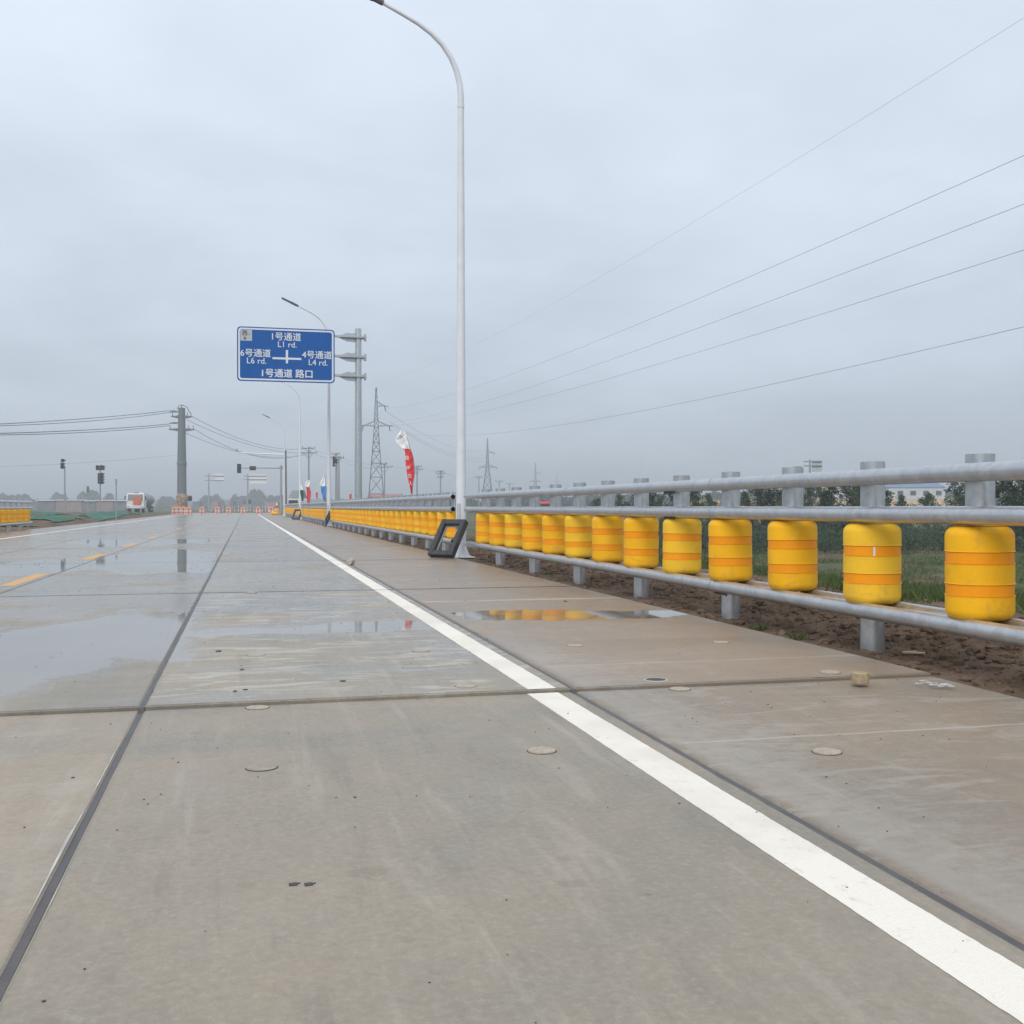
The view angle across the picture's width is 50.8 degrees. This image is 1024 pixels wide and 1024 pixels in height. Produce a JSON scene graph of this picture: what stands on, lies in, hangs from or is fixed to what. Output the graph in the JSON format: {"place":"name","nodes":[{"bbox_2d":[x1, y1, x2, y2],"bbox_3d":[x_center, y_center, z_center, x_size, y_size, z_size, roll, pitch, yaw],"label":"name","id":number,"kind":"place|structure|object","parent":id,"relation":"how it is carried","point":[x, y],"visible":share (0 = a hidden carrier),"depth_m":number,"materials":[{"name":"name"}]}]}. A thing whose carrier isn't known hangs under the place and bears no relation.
{"place":"outdoors","nodes":[
{"label":"outdoors","id":0,"kind":"place"},
{"bbox_2d":[15,709,144,970],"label":"road bed","id":1,"kind":"object","parent":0,"point":[57,886],"depth_m":2.65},
{"bbox_2d":[305,480,310,522],"bbox_3d":[-11.368,-0.541,60.000,0.344,2.491,0.091,0,0,0],"label":"feather banner","id":2,"kind":"object","parent":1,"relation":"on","point":[307,483],"visible":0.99,"depth_m":60.00,"materials":[{"name":"red fabric"}]},
{"bbox_2d":[320,475,326,526],"bbox_3d":[-8.241,-0.432,47.000,0.293,2.399,0.091,0,0,0],"label":"feather banner","id":3,"kind":"object","parent":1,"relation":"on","point":[323,486],"visible":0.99,"depth_m":47.00,"materials":[{"name":"blue fabric"}]},
{"bbox_2d":[131,506,628,516],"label":"road bank","id":4,"kind":"structure","parent":0,"point":[255,507],"depth_m":312.72,"materials":[{"name":"green plant"}]},
{"bbox_2d":[415,465,422,506],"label":"utility pole","id":5,"kind":"object","parent":4,"relation":"on","point":[417,469],"visible":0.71,"depth_m":249.85,"materials":[{"name":"concrete"}]},
{"bbox_2d":[691,498,957,505],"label":"roller barrier","id":6,"kind":"object","parent":4,"relation":"on","point":[911,504],"visible":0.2,"depth_m":174.01,"materials":[{"name":"metal"}]},
{"bbox_2d":[0,513,1023,1023],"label":"road","id":7,"kind":"structure","parent":0,"point":[630,891],"depth_m":3.36,"materials":[{"name":"concrete"}]},
{"bbox_2d":[0,723,135,1003],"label":"joint mortar","id":8,"kind":"object","parent":7,"relation":"on","point":[62,848],"visible":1,"depth_m":2.85,"materials":[{"name":"concrete"}]},
{"bbox_2d":[2,514,186,538],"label":"edge line","id":9,"kind":"object","parent":7,"relation":"on","point":[72,529],"visible":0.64,"depth_m":40.59,"materials":[{"name":"white paint"}]},
{"bbox_2d":[0,516,216,585],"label":"line dashes","id":10,"kind":"object","parent":7,"relation":"on","point":[23,580],"visible":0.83,"depth_m":14.05,"materials":[{"name":"yellow paint"}]},
{"bbox_2d":[169,404,194,507],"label":"power pole","id":11,"kind":"object","parent":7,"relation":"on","point":[182,497],"visible":0.88,"depth_m":139.53,"materials":[{"name":"concrete"}]},
{"bbox_2d":[0,424,166,433],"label":"overhead wire","id":12,"kind":"object","parent":11,"relation":"attached to","point":[80,430],"visible":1,"depth_m":112.86,"materials":[{"name":"metal"}]},
{"bbox_2d":[0,412,170,425],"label":"overhead wire","id":13,"kind":"object","parent":11,"relation":"attached to","point":[81,421],"visible":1,"depth_m":111.21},
{"bbox_2d":[3,410,172,423],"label":"overhead wire","id":14,"kind":"object","parent":11,"relation":"attached to","point":[83,418],"visible":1,"depth_m":112.37,"materials":[{"name":"metal"}]},
{"bbox_2d":[7,425,169,434],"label":"overhead wire","id":15,"kind":"object","parent":11,"relation":"attached to","point":[79,432],"visible":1,"depth_m":113.36,"materials":[{"name":"metal"}]},
{"bbox_2d":[245,705,269,709],"bbox_3d":[-1.161,0.892,4.913,0.112,0.009,0.112,0,0,-14],"label":"mortar plug","id":16,"kind":"object","parent":7,"relation":"on","point":[256,707],"visible":1,"depth_m":4.90,"materials":[{"name":"concrete"}]},
{"bbox_2d":[245,764,277,771],"bbox_3d":[-0.878,0.896,3.778,0.114,0.004,0.109,0,0,-14],"label":"sunken plug","id":17,"kind":"object","parent":7,"relation":"on","point":[261,767],"visible":1,"depth_m":3.78,"materials":[{"name":"grey paint"}]},
{"bbox_2d":[428,519,468,557],"bbox_3d":[-1.123,0.463,18.914,0.550,0.673,0.491,0,0,37],"label":"square casing","id":18,"kind":"object","parent":7,"relation":"on","point":[461,525],"visible":1,"depth_m":18.87,"materials":[{"name":"grey paint"}]},
{"bbox_2d":[455,684,475,687],"bbox_3d":[-0.232,0.873,5.399,0.112,0.009,0.112,0,0,-14],"label":"mortar plug","id":19,"kind":"object","parent":7,"relation":"on","point":[465,685],"visible":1,"depth_m":5.39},
{"bbox_2d":[0,546,963,1022],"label":"road grit","id":20,"kind":"object","parent":7,"relation":"on","point":[344,680],"visible":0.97,"depth_m":5.54,"materials":[{"name":"gravel"}]},
{"bbox_2d":[0,516,1023,1000],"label":"joint sealant","id":21,"kind":"object","parent":7,"relation":"on","point":[24,940],"visible":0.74,"depth_m":3.06,"materials":[{"name":"rubber"}]},
{"bbox_2d":[527,746,556,754],"bbox_3d":[0.112,0.894,4.036,0.112,0.013,0.112,0,0,-14],"label":"mortar plug","id":22,"kind":"object","parent":7,"relation":"on","point":[540,750],"visible":1,"depth_m":4.01,"materials":[{"name":"concrete"}]},
{"bbox_2d":[258,514,1023,1023],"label":"edge line","id":23,"kind":"object","parent":7,"relation":"on","point":[988,974],"visible":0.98,"depth_m":2.83,"materials":[{"name":"white paint"}]},
{"bbox_2d":[644,677,667,681],"bbox_3d":[0.748,0.870,5.598,0.124,0.002,0.124,0,0,-14],"label":"open hole","id":24,"kind":"object","parent":7,"relation":"on","point":[655,679],"visible":1,"depth_m":5.59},
{"bbox_2d":[669,687,690,690],"bbox_3d":[0.841,0.888,5.399,0.112,0.012,0.112,0,0,-14],"label":"mortar plug","id":25,"kind":"object","parent":7,"relation":"on","point":[679,688],"visible":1,"depth_m":5.39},
{"bbox_2d":[811,747,841,755],"bbox_3d":[1.174,0.894,4.018,0.112,0.013,0.112,0,0,-14],"label":"mortar plug","id":26,"kind":"object","parent":7,"relation":"on","point":[826,751],"visible":1,"depth_m":4.00,"materials":[{"name":"concrete"}]},
{"bbox_2d":[819,670,840,673],"bbox_3d":[1.722,0.868,5.831,0.112,0.014,0.112,0,0,-14],"label":"mortar plug","id":27,"kind":"object","parent":7,"relation":"on","point":[829,672],"visible":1,"depth_m":5.81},
{"bbox_2d":[851,671,868,683],"bbox_3d":[1.776,0.845,5.497,0.091,0.056,0.091,0,0,-14],"label":"cardboard box","id":28,"kind":"object","parent":7,"relation":"on","point":[859,677],"visible":1,"depth_m":5.46,"materials":[{"name":"cardboard"}]},
{"bbox_2d":[0,0,1023,501],"label":"sky","id":29,"kind":"structure","parent":0,"point":[172,172],"materials":[{"name":"grey"}]},
{"bbox_2d":[30,509,1023,614],"bbox_3d":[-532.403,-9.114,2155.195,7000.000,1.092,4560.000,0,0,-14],"label":"ground","id":30,"kind":"structure","parent":0,"point":[471,531],"depth_m":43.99,"materials":[{"name":"plant"}]},
{"bbox_2d":[0,499,32,531],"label":"roller barrier","id":31,"kind":"object","parent":30,"relation":"on","point":[19,515],"visible":1,"depth_m":41.11,"materials":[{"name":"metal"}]},
{"bbox_2d":[36,500,60,511],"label":"site cabin","id":32,"kind":"object","parent":30,"relation":"on","point":[45,505],"visible":0.8,"depth_m":240.00,"materials":[{"name":"metal"}]},
{"bbox_2d":[60,459,65,512],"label":"traffic light","id":33,"kind":"object","parent":30,"relation":"on","point":[62,466],"visible":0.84,"depth_m":119.91,"materials":[{"name":"grey paint"}]},
{"bbox_2d":[55,500,88,511],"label":"site cabin","id":34,"kind":"object","parent":30,"relation":"on","point":[73,505],"visible":0.8,"depth_m":240.00,"materials":[{"name":"metal"}]},
{"bbox_2d":[0,512,171,532],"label":"soil mounds","id":35,"kind":"object","parent":30,"relation":"on","point":[43,523],"visible":0.48,"depth_m":60.23,"materials":[{"name":"soil"}]},
{"bbox_2d":[11,510,155,526],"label":"dust net","id":36,"kind":"object","parent":35,"relation":"on","point":[98,515],"visible":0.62,"depth_m":78.47,"materials":[{"name":"fabric"}]},
{"bbox_2d":[82,501,95,511],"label":"site cabin","id":37,"kind":"object","parent":30,"relation":"on","point":[88,506],"visible":0.64,"depth_m":240.00,"materials":[{"name":"metal"}]},
{"bbox_2d":[96,465,104,510],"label":"traffic light","id":38,"kind":"object","parent":30,"relation":"on","point":[101,477],"visible":0.93,"depth_m":124.75,"materials":[{"name":"grey paint"}]},
{"bbox_2d":[95,500,115,511],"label":"site cabin","id":39,"kind":"object","parent":30,"relation":"on","point":[107,505],"visible":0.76,"depth_m":240.00,"materials":[{"name":"metal"}]},
{"bbox_2d":[114,500,127,511],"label":"site cabin","id":40,"kind":"object","parent":30,"relation":"on","point":[121,504],"visible":0.56,"depth_m":240.00,"materials":[{"name":"metal"}]},
{"bbox_2d":[124,492,153,512],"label":"tanker truck","id":41,"kind":"object","parent":30,"relation":"on","point":[137,501],"visible":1,"depth_m":163.06,"materials":[{"name":"white metal"}]},
{"bbox_2d":[0,489,282,508],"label":"wood","id":42,"kind":"object","parent":30,"relation":"on","point":[258,498],"visible":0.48,"depth_m":626.21,"materials":[{"name":"green plant"}]},
{"bbox_2d":[193,502,202,509],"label":"site cabin","id":43,"kind":"object","parent":30,"relation":"on","point":[197,505],"visible":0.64,"depth_m":300.00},
{"bbox_2d":[205,474,223,510],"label":"road sign","id":44,"kind":"object","parent":30,"relation":"on","point":[218,477],"visible":0.88,"depth_m":249.97,"materials":[{"name":"metal"}]},
{"bbox_2d":[212,501,220,509],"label":"site cabin","id":45,"kind":"object","parent":30,"relation":"on","point":[215,504],"visible":0.64,"depth_m":300.00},
{"bbox_2d":[244,474,266,510],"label":"road sign","id":46,"kind":"object","parent":30,"relation":"on","point":[257,479],"visible":0.9,"depth_m":250.09,"materials":[{"name":"metal"}]},
{"bbox_2d":[35,497,480,505],"bbox_3d":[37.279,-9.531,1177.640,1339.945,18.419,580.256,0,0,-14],"label":"horizon wood","id":47,"kind":"object","parent":30,"relation":"on","point":[189,503],"visible":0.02,"depth_m":1029.26,"materials":[{"name":"green plant"}]},
{"bbox_2d":[237,464,282,513],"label":"traffic light","id":48,"kind":"object","parent":30,"relation":"on","point":[280,467],"visible":0.92,"depth_m":134.88,"materials":[{"name":"grey paint"}]},
{"bbox_2d":[235,449,286,506],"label":"camera mast","id":49,"kind":"object","parent":30,"relation":"on","point":[285,468],"visible":0.77,"depth_m":117.90,"materials":[{"name":"metal"}]},
{"bbox_2d":[264,502,279,509],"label":"site cabin","id":50,"kind":"object","parent":30,"relation":"on","point":[270,504],"visible":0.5,"depth_m":300.00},
{"bbox_2d":[289,490,306,498],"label":"building","id":51,"kind":"structure","parent":30,"relation":"on","point":[294,494],"depth_m":181.32,"materials":[{"name":"white glass"}]},
{"bbox_2d":[237,326,365,498],"bbox_3d":[-9.087,-3.115,46.832,5.548,9.967,0.412,0,0,-17],"label":"direction sign","id":52,"kind":"object","parent":30,"relation":"on","point":[267,354],"visible":0.99,"depth_m":46.67,"materials":[{"name":"metal"}]},
{"bbox_2d":[301,446,316,487],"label":"utility pole","id":53,"kind":"object","parent":30,"relation":"on","point":[308,452],"visible":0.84,"depth_m":199.82,"materials":[{"name":"concrete"}]},
{"bbox_2d":[333,456,337,499],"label":"traffic light","id":54,"kind":"object","parent":30,"relation":"on","point":[335,461],"visible":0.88,"depth_m":129.93,"materials":[{"name":"grey paint"}]},
{"bbox_2d":[336,456,343,499],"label":"utility pole","id":55,"kind":"object","parent":30,"relation":"on","point":[338,457],"visible":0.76,"depth_m":204.83,"materials":[{"name":"concrete"}]},
{"bbox_2d":[362,387,392,497],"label":"lattice pylon","id":56,"kind":"object","parent":30,"relation":"on","point":[374,421],"visible":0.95,"depth_m":259.35,"materials":[{"name":"metal"}]},
{"bbox_2d":[388,155,1023,408],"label":"overhead wire","id":57,"kind":"object","parent":56,"relation":"attached to","point":[793,257],"visible":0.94,"depth_m":61.58,"materials":[{"name":"metal"}]},
{"bbox_2d":[393,20,1019,377],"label":"overhead wire","id":58,"kind":"object","parent":56,"relation":"attached to","point":[763,179],"visible":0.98,"depth_m":63.93,"materials":[{"name":"metal"}]},
{"bbox_2d":[390,204,1023,422],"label":"overhead wire","id":59,"kind":"object","parent":56,"relation":"attached to","point":[782,296],"visible":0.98,"depth_m":62.32,"materials":[{"name":"metal"}]},
{"bbox_2d":[392,327,1021,435],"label":"overhead wire","id":60,"kind":"object","parent":56,"relation":"attached to","point":[793,379],"visible":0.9,"depth_m":61.66,"materials":[{"name":"metal"}]},
{"bbox_2d":[404,250,1022,424],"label":"overhead wire","id":61,"kind":"object","parent":56,"relation":"attached to","point":[785,325],"visible":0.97,"depth_m":62.32,"materials":[{"name":"metal"}]},
{"bbox_2d":[367,494,401,497],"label":"building","id":62,"kind":"structure","parent":30,"relation":"on","point":[377,495],"depth_m":273.17,"materials":[{"name":"white glass"}]},
{"bbox_2d":[395,429,414,494],"bbox_3d":[-3.034,-0.759,30.571,0.565,3.215,0.145,0,0,0],"label":"feather banner","id":63,"kind":"object","parent":30,"relation":"on","point":[401,440],"visible":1,"depth_m":30.59,"materials":[{"name":"red fabric"}]},
{"bbox_2d":[478,438,497,502],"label":"lattice pylon","id":64,"kind":"object","parent":30,"relation":"on","point":[486,469],"visible":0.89,"depth_m":519.39,"materials":[{"name":"metal"}]},
{"bbox_2d":[588,497,600,505],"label":"sapling tree","id":65,"kind":"object","parent":30,"relation":"on","point":[597,501],"visible":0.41,"depth_m":91.95,"materials":[{"name":"green plant"}]},
{"bbox_2d":[615,494,625,516],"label":"sapling tree","id":66,"kind":"object","parent":30,"relation":"on","point":[619,498],"visible":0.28,"depth_m":84.80,"materials":[{"name":"green plant"}]},
{"bbox_2d":[615,493,652,517],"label":"sapling tree","id":67,"kind":"object","parent":30,"relation":"on","point":[626,504],"visible":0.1,"depth_m":75.82,"materials":[{"name":"green plant"}]},
{"bbox_2d":[279,514,1023,698],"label":"soil verge","id":68,"kind":"structure","parent":30,"relation":"on","point":[905,644],"depth_m":7.99,"materials":[{"name":"soil"}]},
{"bbox_2d":[262,414,285,515],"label":"street lamp","id":69,"kind":"object","parent":68,"relation":"on","point":[283,471],"visible":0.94,"depth_m":107.11,"materials":[{"name":"metal"}]},
{"bbox_2d":[282,382,301,518],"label":"street lamp","id":70,"kind":"object","parent":68,"relation":"on","point":[299,446],"visible":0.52,"depth_m":75.75,"materials":[{"name":"metal"}]},
{"bbox_2d":[284,503,301,519],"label":"roller barrier","id":71,"kind":"object","parent":68,"relation":"on","point":[290,508],"visible":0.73,"depth_m":90.02,"materials":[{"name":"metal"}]},
{"bbox_2d":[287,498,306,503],"bbox_3d":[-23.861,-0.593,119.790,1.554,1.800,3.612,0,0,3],"label":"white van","id":72,"kind":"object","parent":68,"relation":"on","point":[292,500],"visible":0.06,"depth_m":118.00,"materials":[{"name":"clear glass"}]},
{"bbox_2d":[281,297,332,525],"bbox_3d":[-9.338,-4.548,49.277,2.344,10.407,0.440,0,0,-14],"label":"street lamp","id":73,"kind":"object","parent":68,"relation":"on","point":[328,447],"visible":0.68,"depth_m":49.45,"materials":[{"name":"metal"}]},
{"bbox_2d":[300,501,331,523],"bbox_3d":[-11.508,0.147,62.722,0.358,1.485,25.900,0,0,-14],"label":"roller barrier","id":74,"kind":"object","parent":68,"relation":"on","point":[315,512],"visible":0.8,"depth_m":60.56,"materials":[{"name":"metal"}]},
{"bbox_2d":[330,492,467,550],"bbox_3d":[-4.559,0.286,34.593,0.372,1.485,29.850,0,0,-14],"label":"roller barrier","id":75,"kind":"object","parent":68,"relation":"on","point":[402,516],"visible":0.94,"depth_m":27.36,"materials":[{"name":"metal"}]},
{"bbox_2d":[370,0,475,557],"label":"street lamp","id":76,"kind":"object","parent":68,"relation":"on","point":[462,551],"visible":0.88,"depth_m":19.06,"materials":[{"name":"metal"}]},
{"bbox_2d":[464,453,1023,652],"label":"roller barrier","id":77,"kind":"object","parent":68,"relation":"on","point":[980,563],"visible":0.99,"depth_m":7.69,"materials":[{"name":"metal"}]},
{"bbox_2d":[748,622,768,630],"bbox_3d":[1.825,0.853,8.014,0.174,0.070,0.196,0,0,21],"label":"weed","id":78,"kind":"object","parent":68,"relation":"on","point":[763,626],"visible":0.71,"depth_m":7.99,"materials":[{"name":"green plant"}]},
{"bbox_2d":[785,632,809,640],"bbox_3d":[1.964,0.857,7.424,0.183,0.068,0.213,0,0,24],"label":"weed","id":79,"kind":"object","parent":68,"relation":"on","point":[798,638],"visible":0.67,"depth_m":7.42,"materials":[{"name":"green plant"}]},
{"bbox_2d":[649,493,662,523],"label":"sapling tree","id":80,"kind":"object","parent":30,"relation":"on","point":[652,498],"visible":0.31,"depth_m":79.60,"materials":[{"name":"green plant"}]},
{"bbox_2d":[654,493,667,525],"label":"sapling tree","id":81,"kind":"object","parent":30,"relation":"on","point":[662,497],"visible":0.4,"depth_m":94.79,"materials":[{"name":"green plant"}]},
{"bbox_2d":[659,493,672,528],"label":"sapling tree","id":82,"kind":"object","parent":30,"relation":"on","point":[671,498],"visible":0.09,"depth_m":71.96,"materials":[{"name":"green plant"}]},
{"bbox_2d":[690,491,716,527],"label":"sapling tree","id":83,"kind":"object","parent":30,"relation":"on","point":[693,496],"visible":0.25,"depth_m":69.52,"materials":[{"name":"green plant"}]},
{"bbox_2d":[704,493,719,525],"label":"sapling tree","id":84,"kind":"object","parent":30,"relation":"on","point":[709,498],"visible":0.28,"depth_m":83.80,"materials":[{"name":"green plant"}]},
{"bbox_2d":[424,490,1023,505],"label":"field edge wood","id":85,"kind":"object","parent":30,"relation":"on","point":[567,501],"visible":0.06,"depth_m":335.67,"materials":[{"name":"plant"}]},
{"bbox_2d":[740,490,759,525],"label":"sapling tree","id":86,"kind":"object","parent":30,"relation":"on","point":[745,495],"visible":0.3,"depth_m":77.86,"materials":[{"name":"green plant"}]},
{"bbox_2d":[741,489,773,530],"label":"sapling tree","id":87,"kind":"object","parent":30,"relation":"on","point":[757,492],"visible":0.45,"depth_m":73.80,"materials":[{"name":"green plant"}]},
{"bbox_2d":[757,488,781,531],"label":"sapling tree","id":88,"kind":"object","parent":30,"relation":"on","point":[770,500],"visible":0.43,"depth_m":69.84,"materials":[{"name":"green plant"}]},
{"bbox_2d":[803,460,821,498],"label":"road sign","id":89,"kind":"object","parent":30,"relation":"on","point":[816,465],"visible":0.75,"depth_m":150.09,"materials":[{"name":"metal"}]},
{"bbox_2d":[803,487,823,529],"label":"sapling tree","id":90,"kind":"object","parent":30,"relation":"on","point":[809,490],"visible":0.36,"depth_m":69.92,"materials":[{"name":"green plant"}]},
{"bbox_2d":[804,486,851,505],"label":"building","id":91,"kind":"structure","parent":30,"relation":"on","point":[837,496],"depth_m":319.98,"materials":[{"name":"beige glass"}]},
{"bbox_2d":[813,486,848,532],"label":"sapling tree","id":92,"kind":"object","parent":30,"relation":"on","point":[831,501],"visible":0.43,"depth_m":66.00,"materials":[{"name":"green plant"}]},
{"bbox_2d":[658,519,1023,553],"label":"undergrowth","id":93,"kind":"object","parent":30,"relation":"on","point":[832,538],"visible":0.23,"depth_m":50.13,"materials":[{"name":"green plant"}]},
{"bbox_2d":[829,486,858,529],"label":"sapling tree","id":94,"kind":"object","parent":30,"relation":"on","point":[847,495],"visible":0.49,"depth_m":65.98,"materials":[{"name":"green plant"}]},
{"bbox_2d":[842,486,892,523],"bbox_3d":[21.187,-0.221,63.964,3.009,3.914,2.938,0,0,-39],"label":"sapling tree","id":95,"kind":"object","parent":30,"relation":"on","point":[855,495],"visible":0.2,"depth_m":63.76,"materials":[{"name":"green plant"}]},
{"bbox_2d":[885,488,896,505],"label":"sapling tree","id":96,"kind":"object","parent":30,"relation":"on","point":[887,493],"visible":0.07,"depth_m":65.50,"materials":[{"name":"green plant"}]},
{"bbox_2d":[893,494,911,527],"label":"sapling tree","id":97,"kind":"object","parent":30,"relation":"on","point":[901,501],"visible":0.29,"depth_m":73.82,"materials":[{"name":"green plant"}]},
{"bbox_2d":[885,483,944,505],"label":"building","id":98,"kind":"structure","parent":30,"relation":"on","point":[912,491],"depth_m":299.98,"materials":[{"name":"white glass"}]},
{"bbox_2d":[914,492,947,529],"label":"sapling tree","id":99,"kind":"object","parent":30,"relation":"on","point":[927,499],"visible":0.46,"depth_m":75.77,"materials":[{"name":"green plant"}]},
{"bbox_2d":[936,482,964,532],"bbox_3d":[24.023,-0.101,58.221,2.566,3.902,1.969,0,0,15],"label":"sapling tree","id":100,"kind":"object","parent":30,"relation":"on","point":[955,491],"visible":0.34,"depth_m":58.02,"materials":[{"name":"green plant"}]},
{"bbox_2d":[947,482,964,526],"bbox_3d":[23.946,-0.104,55.886,2.320,3.931,2.483,0,0,31],"label":"sapling tree","id":101,"kind":"object","parent":30,"relation":"on","point":[962,499],"visible":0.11,"depth_m":55.94,"materials":[{"name":"green plant"}]},
{"bbox_2d":[995,481,1012,526],"bbox_3d":[23.819,-0.091,53.833,2.914,3.881,2.984,0,0,-10],"label":"sapling tree","id":102,"kind":"object","parent":30,"relation":"on","point":[997,493],"visible":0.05,"depth_m":53.79,"materials":[{"name":"green plant"}]},
{"bbox_2d":[996,480,1023,536],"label":"sapling tree","id":103,"kind":"object","parent":30,"relation":"on","point":[1007,497],"visible":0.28,"depth_m":51.80,"materials":[{"name":"green plant"}]},
{"bbox_2d":[1001,480,1023,537],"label":"sapling tree","id":104,"kind":"object","parent":30,"relation":"on","point":[1021,483],"visible":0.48,"depth_m":50.03,"materials":[{"name":"green plant"}]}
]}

